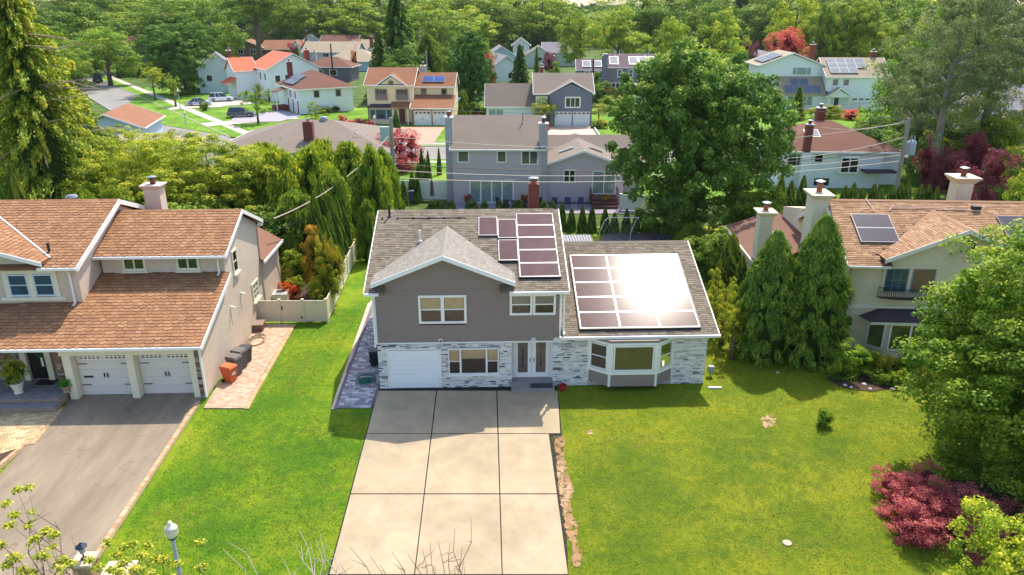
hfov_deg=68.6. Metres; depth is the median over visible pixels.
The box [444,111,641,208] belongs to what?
house
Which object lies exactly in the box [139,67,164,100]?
tree
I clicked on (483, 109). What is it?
shrub
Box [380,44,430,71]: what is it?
tree
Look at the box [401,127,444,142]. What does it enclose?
driveway
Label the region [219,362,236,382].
wheelie bin
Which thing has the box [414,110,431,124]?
garage door
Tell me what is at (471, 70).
tree
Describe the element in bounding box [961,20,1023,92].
tree
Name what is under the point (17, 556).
tree
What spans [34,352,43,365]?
wreath
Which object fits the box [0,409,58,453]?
brick patio
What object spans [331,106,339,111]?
shrub
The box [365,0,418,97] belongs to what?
tree
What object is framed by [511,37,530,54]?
house
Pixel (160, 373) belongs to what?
garage door
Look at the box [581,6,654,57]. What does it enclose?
tree
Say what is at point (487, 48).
tree
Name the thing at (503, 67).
house
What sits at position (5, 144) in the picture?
tree
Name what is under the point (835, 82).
window
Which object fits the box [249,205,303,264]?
shrub
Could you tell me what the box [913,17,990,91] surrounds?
tree
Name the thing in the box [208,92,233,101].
parked car
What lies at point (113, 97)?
street
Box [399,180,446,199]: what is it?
fence
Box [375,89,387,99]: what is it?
window
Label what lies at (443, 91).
window
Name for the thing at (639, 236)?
pool cover
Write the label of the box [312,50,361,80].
house
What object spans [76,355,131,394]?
garage door
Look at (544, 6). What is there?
tree
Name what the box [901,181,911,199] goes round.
tree
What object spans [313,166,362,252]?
tree
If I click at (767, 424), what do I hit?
soil patch
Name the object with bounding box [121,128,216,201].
tree
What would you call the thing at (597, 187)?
window
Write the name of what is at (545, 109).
tree
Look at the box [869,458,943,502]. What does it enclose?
shrub
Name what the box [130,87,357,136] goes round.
lawn
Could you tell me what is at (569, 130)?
driveway
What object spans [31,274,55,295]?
window
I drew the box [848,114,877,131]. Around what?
tree
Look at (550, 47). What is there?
house
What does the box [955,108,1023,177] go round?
house
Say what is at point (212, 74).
house
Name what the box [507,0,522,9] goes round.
tree
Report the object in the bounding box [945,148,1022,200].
tree
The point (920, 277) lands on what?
window
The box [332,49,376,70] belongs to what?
house
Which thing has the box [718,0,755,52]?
tree
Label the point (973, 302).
tree
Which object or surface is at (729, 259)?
tree
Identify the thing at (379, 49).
tree
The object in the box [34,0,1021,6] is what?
sky
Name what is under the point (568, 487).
pale soil patch
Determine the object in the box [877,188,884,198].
tree
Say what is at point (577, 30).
tree
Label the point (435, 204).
tree
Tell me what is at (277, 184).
tree
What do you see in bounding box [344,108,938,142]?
lawn
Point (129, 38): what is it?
house
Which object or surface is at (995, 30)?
tree
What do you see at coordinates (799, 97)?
tree
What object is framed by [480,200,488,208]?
tree
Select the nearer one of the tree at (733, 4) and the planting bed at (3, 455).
the planting bed at (3, 455)
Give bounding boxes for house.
[0,175,283,411]
[82,103,165,138]
[115,36,142,55]
[118,133,204,162]
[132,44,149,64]
[196,48,231,92]
[211,116,408,165]
[220,47,320,101]
[231,35,308,60]
[271,59,355,113]
[301,41,365,61]
[303,30,319,40]
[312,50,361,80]
[319,35,361,40]
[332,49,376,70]
[362,35,389,51]
[363,61,459,124]
[363,145,720,392]
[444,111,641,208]
[484,64,599,134]
[487,52,513,82]
[491,45,515,59]
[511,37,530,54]
[524,45,554,67]
[541,42,574,65]
[574,50,655,86]
[724,166,1023,357]
[745,42,892,109]
[749,103,900,188]
[753,50,769,55]
[949,81,1023,124]
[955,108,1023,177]
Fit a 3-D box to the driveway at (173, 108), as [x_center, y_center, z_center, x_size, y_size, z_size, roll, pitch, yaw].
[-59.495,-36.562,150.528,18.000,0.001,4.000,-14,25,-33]
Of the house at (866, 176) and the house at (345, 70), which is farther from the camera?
the house at (345, 70)
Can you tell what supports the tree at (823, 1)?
on the ground at (359, 91)
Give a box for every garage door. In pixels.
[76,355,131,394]
[138,354,193,392]
[289,100,292,111]
[293,101,297,112]
[388,350,439,387]
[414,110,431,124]
[432,111,446,124]
[555,112,571,125]
[573,112,589,125]
[850,98,875,109]
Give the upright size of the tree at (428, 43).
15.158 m
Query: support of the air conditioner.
on the planting bed at (304, 293)
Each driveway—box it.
[167,102,257,109]
[186,98,247,107]
[201,117,299,125]
[230,110,300,121]
[328,386,567,574]
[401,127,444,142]
[548,126,596,134]
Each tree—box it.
[0,0,140,202]
[0,1,46,35]
[0,81,15,188]
[0,185,6,199]
[0,483,87,574]
[26,0,67,38]
[30,0,104,29]
[30,12,87,58]
[36,29,95,74]
[37,2,145,73]
[50,75,128,183]
[55,48,105,90]
[57,130,209,208]
[62,26,143,85]
[64,28,119,75]
[69,0,142,19]
[74,0,129,29]
[74,185,98,198]
[82,537,207,574]
[87,0,178,35]
[89,150,116,198]
[91,124,142,175]
[104,0,137,33]
[109,0,205,69]
[116,64,124,77]
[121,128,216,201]
[127,131,279,227]
[130,0,225,59]
[136,50,145,77]
[137,12,225,95]
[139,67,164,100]
[153,0,224,48]
[156,0,243,49]
[163,72,180,106]
[166,0,251,53]
[210,0,267,40]
[210,164,258,210]
[213,29,239,57]
[214,0,296,59]
[223,530,354,574]
[236,83,273,123]
[237,0,313,39]
[251,140,271,153]
[251,142,310,229]
[259,3,297,39]
[270,187,319,267]
[278,0,377,38]
[288,3,340,39]
[288,43,301,56]
[293,143,333,195]
[294,46,300,56]
[305,101,329,119]
[309,191,321,258]
[310,136,334,164]
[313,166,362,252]
[315,230,326,287]
[316,0,389,38]
[316,178,327,219]
[320,215,334,254]
[326,213,340,267]
[328,140,361,180]
[328,196,344,260]
[333,0,385,34]
[334,195,349,255]
[336,182,355,258]
[340,180,353,228]
[340,527,471,574]
[342,170,356,232]
[347,165,376,226]
[349,2,383,37]
[350,44,356,62]
[356,142,393,219]
[356,198,375,264]
[362,30,386,103]
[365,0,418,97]
[368,0,381,7]
[368,2,386,36]
[374,128,425,173]
[377,146,407,209]
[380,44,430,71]
[381,0,412,18]
[393,110,400,128]
[400,180,409,205]
[403,0,429,46]
[404,0,470,41]
[405,0,483,61]
[408,172,414,189]
[409,0,493,36]
[413,175,422,202]
[414,31,443,71]
[415,162,421,180]
[417,17,465,59]
[419,149,423,173]
[421,158,428,184]
[426,150,431,180]
[427,200,432,209]
[430,5,502,45]
[433,200,437,208]
[435,0,517,50]
[436,147,441,174]
[437,200,444,208]
[439,41,466,91]
[445,29,497,107]
[448,200,455,208]
[457,89,470,114]
[460,0,539,52]
[465,21,497,93]
[465,200,471,208]
[472,200,478,209]
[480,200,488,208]
[484,51,496,82]
[493,5,525,47]
[496,200,502,208]
[502,3,547,48]
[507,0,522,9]
[509,0,557,48]
[509,44,530,82]
[512,200,518,208]
[516,0,571,47]
[518,200,525,208]
[531,4,553,45]
[531,96,558,125]
[533,46,539,72]
[540,200,546,208]
[541,52,557,72]
[543,0,571,7]
[545,2,576,41]
[546,7,591,49]
[548,200,555,208]
[553,3,601,65]
[559,202,566,231]
[566,207,576,231]
[567,8,592,37]
[569,10,632,45]
[576,206,586,232]
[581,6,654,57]
[582,5,610,39]
[583,0,642,42]
[586,206,596,232]
[592,103,607,118]
[593,71,602,96]
[599,207,608,233]
[603,35,801,241]
[604,0,696,53]
[609,212,619,232]
[613,122,626,134]
[621,208,630,232]
[623,19,658,52]
[630,213,640,232]
[631,176,713,233]
[634,0,659,30]
[640,217,650,232]
[643,37,752,82]
[646,0,744,53]
[649,30,673,53]
[650,219,659,233]
[655,16,698,59]
[659,0,685,13]
[665,0,690,50]
[665,0,734,47]
[680,169,776,236]
[695,7,753,71]
[700,0,794,50]
[708,267,735,322]
[709,233,741,299]
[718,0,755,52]
[718,299,751,359]
[719,0,766,21]
[727,230,803,368]
[728,254,747,306]
[734,0,811,47]
[743,31,758,73]
[749,4,774,51]
[762,26,808,57]
[764,0,821,56]
[773,177,785,214]
[781,212,856,372]
[785,180,794,205]
[788,86,806,120]
[789,0,844,31]
[795,175,806,206]
[798,0,890,56]
[800,1,840,60]
[818,1,860,45]
[832,0,938,28]
[839,185,848,198]
[847,182,857,198]
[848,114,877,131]
[851,0,937,63]
[852,115,902,148]
[854,22,957,140]
[855,11,890,64]
[857,187,866,198]
[867,26,976,171]
[867,183,877,198]
[868,16,917,78]
[876,0,979,50]
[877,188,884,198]
[880,0,1023,184]
[881,111,985,179]
[886,185,896,199]
[887,17,942,91]
[890,218,1023,488]
[896,182,903,199]
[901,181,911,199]
[912,132,967,197]
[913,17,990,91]
[913,90,1023,180]
[913,184,924,199]
[918,0,1023,148]
[924,183,932,199]
[929,313,1023,510]
[931,186,939,199]
[942,494,1023,574]
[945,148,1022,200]
[954,129,993,186]
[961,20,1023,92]
[974,145,1023,197]
[980,0,1023,44]
[992,551,1023,574]
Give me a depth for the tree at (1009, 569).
20.33 m
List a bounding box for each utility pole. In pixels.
[330,44,333,77]
[380,118,394,163]
[425,51,427,71]
[592,59,593,107]
[894,118,916,190]
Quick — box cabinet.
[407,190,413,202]
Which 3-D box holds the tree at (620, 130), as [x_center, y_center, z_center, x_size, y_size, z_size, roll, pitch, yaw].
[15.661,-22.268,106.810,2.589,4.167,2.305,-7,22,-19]
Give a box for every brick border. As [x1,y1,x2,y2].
[30,407,64,443]
[244,324,295,408]
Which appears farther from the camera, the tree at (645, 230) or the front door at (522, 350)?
the tree at (645, 230)
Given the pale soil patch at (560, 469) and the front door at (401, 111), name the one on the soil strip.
the pale soil patch at (560, 469)
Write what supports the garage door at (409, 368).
in the house at (518, 300)
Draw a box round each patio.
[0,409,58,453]
[455,204,653,213]
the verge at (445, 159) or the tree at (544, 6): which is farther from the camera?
the tree at (544, 6)
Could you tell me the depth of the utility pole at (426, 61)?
143.78 m
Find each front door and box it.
[27,352,48,378]
[399,109,405,121]
[514,342,531,376]
[532,342,549,376]
[834,98,838,107]
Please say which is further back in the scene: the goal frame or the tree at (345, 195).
the goal frame
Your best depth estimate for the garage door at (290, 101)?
142.13 m
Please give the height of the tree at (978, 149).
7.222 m
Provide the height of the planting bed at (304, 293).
0.001 m
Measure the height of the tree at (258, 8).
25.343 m
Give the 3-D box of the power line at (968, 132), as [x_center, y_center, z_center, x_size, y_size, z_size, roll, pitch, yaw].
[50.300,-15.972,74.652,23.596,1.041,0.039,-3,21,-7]
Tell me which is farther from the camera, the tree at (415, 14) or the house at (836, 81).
the tree at (415, 14)
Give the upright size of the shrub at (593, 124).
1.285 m
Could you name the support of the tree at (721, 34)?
on the ground at (359, 91)
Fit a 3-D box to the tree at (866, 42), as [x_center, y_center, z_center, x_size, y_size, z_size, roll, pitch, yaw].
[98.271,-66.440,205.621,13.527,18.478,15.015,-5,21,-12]
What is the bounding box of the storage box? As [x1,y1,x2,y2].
[252,319,265,331]
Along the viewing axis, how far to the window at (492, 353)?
38.94 m
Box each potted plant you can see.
[0,355,28,394]
[58,378,71,393]
[463,194,471,202]
[520,193,527,206]
[602,194,610,201]
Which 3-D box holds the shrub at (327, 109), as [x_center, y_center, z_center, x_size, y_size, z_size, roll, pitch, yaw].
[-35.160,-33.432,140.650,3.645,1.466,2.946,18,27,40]
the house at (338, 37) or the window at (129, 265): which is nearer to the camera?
the window at (129, 265)
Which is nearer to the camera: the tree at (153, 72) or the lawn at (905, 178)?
the lawn at (905, 178)
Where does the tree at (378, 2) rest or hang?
on the ground at (359, 91)
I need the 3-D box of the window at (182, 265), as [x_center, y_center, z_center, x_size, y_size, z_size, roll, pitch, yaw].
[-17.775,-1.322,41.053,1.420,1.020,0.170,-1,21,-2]
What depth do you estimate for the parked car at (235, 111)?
133.85 m
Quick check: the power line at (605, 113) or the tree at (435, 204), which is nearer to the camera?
the power line at (605, 113)
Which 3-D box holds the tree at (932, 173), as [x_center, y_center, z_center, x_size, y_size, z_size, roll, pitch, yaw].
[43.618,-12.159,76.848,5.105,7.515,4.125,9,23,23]
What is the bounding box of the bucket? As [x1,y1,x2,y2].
[559,382,565,390]
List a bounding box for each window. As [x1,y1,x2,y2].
[5,274,30,296]
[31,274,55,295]
[121,259,148,272]
[175,259,201,272]
[206,75,212,81]
[231,248,241,276]
[251,278,261,304]
[274,75,280,82]
[313,90,319,97]
[329,69,337,75]
[335,89,340,96]
[369,109,392,119]
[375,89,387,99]
[395,89,407,99]
[418,295,441,323]
[421,88,426,94]
[441,89,446,94]
[441,295,466,323]
[448,348,460,374]
[457,151,468,162]
[460,348,486,373]
[469,180,513,202]
[487,348,498,373]
[488,109,503,114]
[497,151,506,162]
[510,295,532,314]
[521,151,537,164]
[533,294,555,314]
[536,96,546,107]
[563,169,575,182]
[565,97,580,107]
[587,338,674,386]
[592,171,615,193]
[611,82,635,86]
[617,69,622,77]
[628,69,633,77]
[787,96,812,105]
[787,154,800,165]
[792,67,811,74]
[813,153,823,162]
[813,178,828,184]
[832,79,838,85]
[839,157,859,172]
[842,79,849,85]
[864,323,936,357]
[882,268,909,292]
[909,269,936,292]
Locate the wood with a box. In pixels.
[23,2,846,24]
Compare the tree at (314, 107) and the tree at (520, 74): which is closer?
the tree at (314, 107)
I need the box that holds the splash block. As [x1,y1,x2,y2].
[708,386,721,388]
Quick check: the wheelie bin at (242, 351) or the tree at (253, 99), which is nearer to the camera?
the wheelie bin at (242, 351)
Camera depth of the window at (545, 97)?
123.97 m
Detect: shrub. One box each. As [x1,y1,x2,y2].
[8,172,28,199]
[142,61,154,76]
[142,196,259,226]
[200,102,209,110]
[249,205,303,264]
[280,248,308,279]
[280,264,295,283]
[280,280,299,298]
[286,276,303,291]
[299,224,333,297]
[303,256,343,299]
[314,231,344,306]
[319,106,332,112]
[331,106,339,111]
[337,115,348,120]
[353,117,366,123]
[469,101,483,114]
[477,105,485,114]
[550,61,564,72]
[590,121,599,128]
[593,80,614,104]
[596,118,607,127]
[597,95,620,111]
[674,223,691,239]
[681,227,729,279]
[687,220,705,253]
[707,276,745,345]
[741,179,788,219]
[765,87,789,114]
[817,407,834,429]
[818,337,872,382]
[839,108,859,120]
[861,350,895,376]
[869,368,890,385]
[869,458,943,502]
[872,472,982,553]
[886,368,907,387]
[887,348,924,373]
[938,480,1023,567]
[1002,171,1023,200]
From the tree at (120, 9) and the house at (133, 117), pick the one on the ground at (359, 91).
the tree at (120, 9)
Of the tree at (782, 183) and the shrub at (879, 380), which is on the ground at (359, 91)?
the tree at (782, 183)
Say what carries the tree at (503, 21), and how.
on the ground at (359, 91)
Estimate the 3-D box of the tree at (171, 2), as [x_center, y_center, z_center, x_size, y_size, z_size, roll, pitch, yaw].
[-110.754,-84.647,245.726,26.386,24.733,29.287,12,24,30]
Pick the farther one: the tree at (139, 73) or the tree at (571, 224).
the tree at (139, 73)
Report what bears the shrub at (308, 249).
on the planting bed at (304, 293)
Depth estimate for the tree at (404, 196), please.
74.96 m
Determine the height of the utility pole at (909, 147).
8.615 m
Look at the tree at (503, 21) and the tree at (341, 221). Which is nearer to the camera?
the tree at (341, 221)
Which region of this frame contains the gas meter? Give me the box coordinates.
[707,365,713,375]
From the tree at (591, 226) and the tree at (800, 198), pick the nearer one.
the tree at (591, 226)
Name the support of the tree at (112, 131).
on the ground at (359, 91)
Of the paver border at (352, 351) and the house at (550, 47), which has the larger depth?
the house at (550, 47)
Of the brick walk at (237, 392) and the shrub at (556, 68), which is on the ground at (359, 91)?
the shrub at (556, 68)
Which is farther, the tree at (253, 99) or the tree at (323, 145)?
the tree at (253, 99)
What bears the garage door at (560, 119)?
in the house at (569, 92)
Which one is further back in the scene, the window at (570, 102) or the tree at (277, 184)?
the window at (570, 102)
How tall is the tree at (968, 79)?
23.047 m
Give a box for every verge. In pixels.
[88,71,240,134]
[414,159,916,160]
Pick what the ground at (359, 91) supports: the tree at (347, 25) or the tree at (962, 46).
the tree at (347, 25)
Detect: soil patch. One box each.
[556,460,564,478]
[559,482,572,495]
[560,494,569,505]
[761,415,776,427]
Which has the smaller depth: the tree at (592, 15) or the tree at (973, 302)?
the tree at (973, 302)
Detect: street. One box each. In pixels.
[74,70,231,165]
[201,147,918,159]
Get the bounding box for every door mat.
[34,379,57,384]
[530,383,552,387]
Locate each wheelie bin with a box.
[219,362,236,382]
[225,353,241,375]
[230,346,247,368]
[238,344,251,362]
[368,347,378,365]
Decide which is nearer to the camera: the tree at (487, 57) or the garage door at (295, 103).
the garage door at (295, 103)
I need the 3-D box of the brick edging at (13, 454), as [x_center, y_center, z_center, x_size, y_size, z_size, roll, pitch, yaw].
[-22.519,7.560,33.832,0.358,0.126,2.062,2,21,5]
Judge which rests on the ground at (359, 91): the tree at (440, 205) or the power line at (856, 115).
the tree at (440, 205)
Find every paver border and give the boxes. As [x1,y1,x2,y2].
[331,303,371,409]
[334,304,371,409]
[370,380,379,409]
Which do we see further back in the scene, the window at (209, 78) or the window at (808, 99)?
the window at (209, 78)
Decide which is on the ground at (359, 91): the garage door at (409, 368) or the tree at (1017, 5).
the tree at (1017, 5)
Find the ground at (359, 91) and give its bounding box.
[0,28,1019,225]
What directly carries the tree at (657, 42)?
on the ground at (359, 91)
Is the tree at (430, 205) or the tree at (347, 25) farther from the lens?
the tree at (347, 25)
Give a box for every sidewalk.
[92,70,248,133]
[405,143,929,144]
[409,161,745,162]
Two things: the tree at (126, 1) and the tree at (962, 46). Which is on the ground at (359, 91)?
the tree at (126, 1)
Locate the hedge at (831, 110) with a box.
[804,105,845,119]
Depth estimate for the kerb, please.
139.78 m
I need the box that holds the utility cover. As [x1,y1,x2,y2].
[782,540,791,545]
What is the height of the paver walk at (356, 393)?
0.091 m
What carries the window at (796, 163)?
in the house at (866, 176)
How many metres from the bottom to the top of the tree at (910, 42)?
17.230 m
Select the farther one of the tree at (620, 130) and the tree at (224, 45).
the tree at (224, 45)
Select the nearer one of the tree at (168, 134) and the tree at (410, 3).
the tree at (168, 134)
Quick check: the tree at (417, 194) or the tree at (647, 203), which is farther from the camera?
the tree at (417, 194)
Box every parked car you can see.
[92,73,102,81]
[185,98,212,105]
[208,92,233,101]
[226,106,254,116]
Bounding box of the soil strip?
[554,436,581,567]
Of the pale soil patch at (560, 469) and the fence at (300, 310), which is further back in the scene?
the fence at (300, 310)
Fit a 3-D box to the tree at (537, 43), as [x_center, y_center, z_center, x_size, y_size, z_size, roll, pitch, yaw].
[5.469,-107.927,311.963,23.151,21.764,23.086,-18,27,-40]
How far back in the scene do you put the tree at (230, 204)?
60.02 m
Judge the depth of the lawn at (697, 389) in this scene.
32.73 m
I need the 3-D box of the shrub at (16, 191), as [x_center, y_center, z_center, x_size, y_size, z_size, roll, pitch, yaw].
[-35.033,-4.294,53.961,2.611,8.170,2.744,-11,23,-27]
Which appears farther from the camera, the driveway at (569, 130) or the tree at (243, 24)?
the tree at (243, 24)
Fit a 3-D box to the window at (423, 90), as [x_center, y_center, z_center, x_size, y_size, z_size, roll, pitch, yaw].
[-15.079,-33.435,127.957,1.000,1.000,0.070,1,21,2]
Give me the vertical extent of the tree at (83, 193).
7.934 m
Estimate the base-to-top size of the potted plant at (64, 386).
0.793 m
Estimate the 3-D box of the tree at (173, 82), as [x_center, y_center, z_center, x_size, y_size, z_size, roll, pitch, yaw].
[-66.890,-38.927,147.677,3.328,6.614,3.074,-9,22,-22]
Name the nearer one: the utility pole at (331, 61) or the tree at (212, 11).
the utility pole at (331, 61)
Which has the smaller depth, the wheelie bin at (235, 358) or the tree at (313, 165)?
the wheelie bin at (235, 358)
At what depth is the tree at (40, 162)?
55.03 m
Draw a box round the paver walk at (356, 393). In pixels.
[337,312,378,407]
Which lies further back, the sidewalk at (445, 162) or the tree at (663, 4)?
the tree at (663, 4)
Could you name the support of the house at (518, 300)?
on the lawn at (697, 389)
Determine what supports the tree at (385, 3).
on the ground at (359, 91)
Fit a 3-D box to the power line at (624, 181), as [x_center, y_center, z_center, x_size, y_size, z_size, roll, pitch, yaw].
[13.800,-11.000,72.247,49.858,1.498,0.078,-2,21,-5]
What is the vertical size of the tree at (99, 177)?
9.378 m
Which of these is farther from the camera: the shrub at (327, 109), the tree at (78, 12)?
the tree at (78, 12)
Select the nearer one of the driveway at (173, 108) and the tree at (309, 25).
the driveway at (173, 108)
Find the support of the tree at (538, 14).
on the ground at (359, 91)
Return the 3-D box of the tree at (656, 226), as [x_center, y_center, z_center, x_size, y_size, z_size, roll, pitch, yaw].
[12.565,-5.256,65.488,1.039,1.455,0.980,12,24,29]
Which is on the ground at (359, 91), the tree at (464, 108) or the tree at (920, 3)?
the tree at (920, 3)
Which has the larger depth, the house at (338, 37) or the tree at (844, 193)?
the house at (338, 37)
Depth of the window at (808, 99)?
144.26 m
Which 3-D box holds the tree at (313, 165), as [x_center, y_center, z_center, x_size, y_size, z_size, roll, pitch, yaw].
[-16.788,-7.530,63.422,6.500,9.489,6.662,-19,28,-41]
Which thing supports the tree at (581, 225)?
on the lawn at (697, 389)
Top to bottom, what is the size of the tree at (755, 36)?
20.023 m
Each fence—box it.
[257,298,328,322]
[326,238,356,319]
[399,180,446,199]
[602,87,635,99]
[619,193,649,210]
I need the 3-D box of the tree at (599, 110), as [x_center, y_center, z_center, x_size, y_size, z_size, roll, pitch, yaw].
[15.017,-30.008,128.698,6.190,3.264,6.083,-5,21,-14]
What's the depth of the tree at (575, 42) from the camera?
211.64 m
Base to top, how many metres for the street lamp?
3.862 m
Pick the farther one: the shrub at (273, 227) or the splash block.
the shrub at (273, 227)
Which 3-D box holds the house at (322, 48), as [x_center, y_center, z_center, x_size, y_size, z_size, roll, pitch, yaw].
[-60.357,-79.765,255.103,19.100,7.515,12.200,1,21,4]
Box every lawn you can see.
[0,256,374,574]
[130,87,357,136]
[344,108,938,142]
[397,163,1023,198]
[556,226,1023,574]
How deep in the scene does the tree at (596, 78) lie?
163.17 m
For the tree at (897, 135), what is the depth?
84.50 m
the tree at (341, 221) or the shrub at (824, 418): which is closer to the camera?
the shrub at (824, 418)
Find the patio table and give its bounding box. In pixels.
[511,200,527,202]
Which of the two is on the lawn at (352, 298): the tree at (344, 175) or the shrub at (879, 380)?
the tree at (344, 175)
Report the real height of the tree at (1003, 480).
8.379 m
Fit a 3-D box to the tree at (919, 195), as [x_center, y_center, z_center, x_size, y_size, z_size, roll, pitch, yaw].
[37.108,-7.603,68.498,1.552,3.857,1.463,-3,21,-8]
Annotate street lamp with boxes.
[163,521,181,574]
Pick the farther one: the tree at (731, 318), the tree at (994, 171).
the tree at (994, 171)
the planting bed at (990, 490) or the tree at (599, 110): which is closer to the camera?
the planting bed at (990, 490)
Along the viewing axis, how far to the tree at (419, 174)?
80.97 m
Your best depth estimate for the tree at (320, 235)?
50.50 m
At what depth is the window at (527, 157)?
74.39 m
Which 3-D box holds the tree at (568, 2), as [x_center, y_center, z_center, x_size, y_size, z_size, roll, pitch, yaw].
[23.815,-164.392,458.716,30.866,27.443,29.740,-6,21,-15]
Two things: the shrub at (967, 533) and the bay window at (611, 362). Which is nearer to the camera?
the shrub at (967, 533)
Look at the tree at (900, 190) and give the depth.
68.65 m
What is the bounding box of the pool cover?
[601,232,673,240]
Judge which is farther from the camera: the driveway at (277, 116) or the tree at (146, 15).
the tree at (146, 15)
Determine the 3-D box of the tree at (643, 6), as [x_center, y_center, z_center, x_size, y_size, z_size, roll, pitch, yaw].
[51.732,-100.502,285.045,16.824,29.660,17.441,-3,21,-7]
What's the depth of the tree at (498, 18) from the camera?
296.16 m
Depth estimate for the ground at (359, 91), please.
172.20 m
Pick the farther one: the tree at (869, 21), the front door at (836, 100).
the tree at (869, 21)
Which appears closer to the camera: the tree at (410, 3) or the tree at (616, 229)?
the tree at (616, 229)
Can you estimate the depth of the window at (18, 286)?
38.84 m
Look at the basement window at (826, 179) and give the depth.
82.34 m
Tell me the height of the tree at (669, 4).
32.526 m
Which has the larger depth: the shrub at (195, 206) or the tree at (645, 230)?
the tree at (645, 230)
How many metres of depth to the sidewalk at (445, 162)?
95.73 m
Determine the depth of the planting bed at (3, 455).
33.88 m
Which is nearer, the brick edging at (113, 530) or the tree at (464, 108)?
the brick edging at (113, 530)
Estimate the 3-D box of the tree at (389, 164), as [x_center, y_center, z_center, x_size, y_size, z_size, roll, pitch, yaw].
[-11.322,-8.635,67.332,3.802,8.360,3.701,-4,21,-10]
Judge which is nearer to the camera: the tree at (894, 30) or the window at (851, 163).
the window at (851, 163)
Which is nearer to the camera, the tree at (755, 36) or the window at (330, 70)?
the window at (330, 70)
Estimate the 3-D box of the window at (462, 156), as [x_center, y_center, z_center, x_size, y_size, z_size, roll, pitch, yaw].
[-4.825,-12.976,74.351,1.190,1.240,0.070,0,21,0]
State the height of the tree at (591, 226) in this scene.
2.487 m
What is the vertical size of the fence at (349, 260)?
1.600 m
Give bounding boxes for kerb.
[86,72,230,137]
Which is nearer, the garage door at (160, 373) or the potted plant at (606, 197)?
the garage door at (160, 373)
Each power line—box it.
[273,133,390,218]
[390,99,907,113]
[396,149,901,170]
[398,122,906,147]
[398,155,900,175]
[401,161,899,181]
[782,106,906,118]
[783,137,903,158]
[909,128,1023,132]
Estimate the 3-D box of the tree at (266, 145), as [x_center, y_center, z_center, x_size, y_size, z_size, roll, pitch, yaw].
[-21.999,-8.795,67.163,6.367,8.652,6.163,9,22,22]
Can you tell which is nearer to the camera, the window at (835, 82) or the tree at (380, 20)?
the window at (835, 82)
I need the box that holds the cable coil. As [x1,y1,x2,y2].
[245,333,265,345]
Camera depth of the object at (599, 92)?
150.61 m
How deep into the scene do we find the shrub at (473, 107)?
130.72 m
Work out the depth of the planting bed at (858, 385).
39.74 m
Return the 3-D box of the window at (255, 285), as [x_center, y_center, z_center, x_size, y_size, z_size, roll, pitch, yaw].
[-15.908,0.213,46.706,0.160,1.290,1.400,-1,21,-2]
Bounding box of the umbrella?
[430,177,433,200]
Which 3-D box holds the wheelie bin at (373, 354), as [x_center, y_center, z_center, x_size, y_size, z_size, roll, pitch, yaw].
[-7.653,3.863,41.739,0.620,0.950,0.770,-4,21,-11]
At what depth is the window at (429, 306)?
37.83 m
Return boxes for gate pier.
[68,542,101,574]
[101,560,138,574]
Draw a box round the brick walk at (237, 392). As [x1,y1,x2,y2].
[203,324,290,408]
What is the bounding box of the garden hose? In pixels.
[356,374,375,383]
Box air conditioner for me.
[272,289,289,299]
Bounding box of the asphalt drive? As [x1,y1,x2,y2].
[0,393,204,574]
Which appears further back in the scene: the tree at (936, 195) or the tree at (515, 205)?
the tree at (515, 205)
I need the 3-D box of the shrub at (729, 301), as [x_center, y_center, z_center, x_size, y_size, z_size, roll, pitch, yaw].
[12.593,1.347,43.917,2.458,4.463,2.270,6,21,15]
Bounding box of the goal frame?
[598,217,638,240]
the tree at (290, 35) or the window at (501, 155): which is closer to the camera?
the window at (501, 155)
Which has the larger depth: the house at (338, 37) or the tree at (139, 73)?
the house at (338, 37)
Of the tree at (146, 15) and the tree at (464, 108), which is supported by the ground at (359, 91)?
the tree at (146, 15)
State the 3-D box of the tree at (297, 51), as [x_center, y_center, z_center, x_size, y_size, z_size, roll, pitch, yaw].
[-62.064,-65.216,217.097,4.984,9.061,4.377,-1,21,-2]
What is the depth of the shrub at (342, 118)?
129.30 m
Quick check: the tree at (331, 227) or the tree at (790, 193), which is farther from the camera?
the tree at (790, 193)
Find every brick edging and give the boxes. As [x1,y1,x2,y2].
[0,442,27,468]
[96,400,201,557]
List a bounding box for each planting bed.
[0,449,14,460]
[284,267,323,299]
[825,372,897,390]
[922,479,1023,543]
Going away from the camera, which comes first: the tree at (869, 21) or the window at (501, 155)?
the window at (501, 155)
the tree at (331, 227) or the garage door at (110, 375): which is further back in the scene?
the tree at (331, 227)
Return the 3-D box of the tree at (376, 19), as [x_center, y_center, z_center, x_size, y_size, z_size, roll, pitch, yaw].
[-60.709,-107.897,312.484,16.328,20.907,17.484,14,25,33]
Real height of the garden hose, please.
0.359 m
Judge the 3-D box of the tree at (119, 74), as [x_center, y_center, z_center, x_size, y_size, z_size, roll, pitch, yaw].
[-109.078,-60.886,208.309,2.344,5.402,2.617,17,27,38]
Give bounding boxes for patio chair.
[503,199,508,208]
[565,197,570,204]
[578,197,583,204]
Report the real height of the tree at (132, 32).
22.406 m

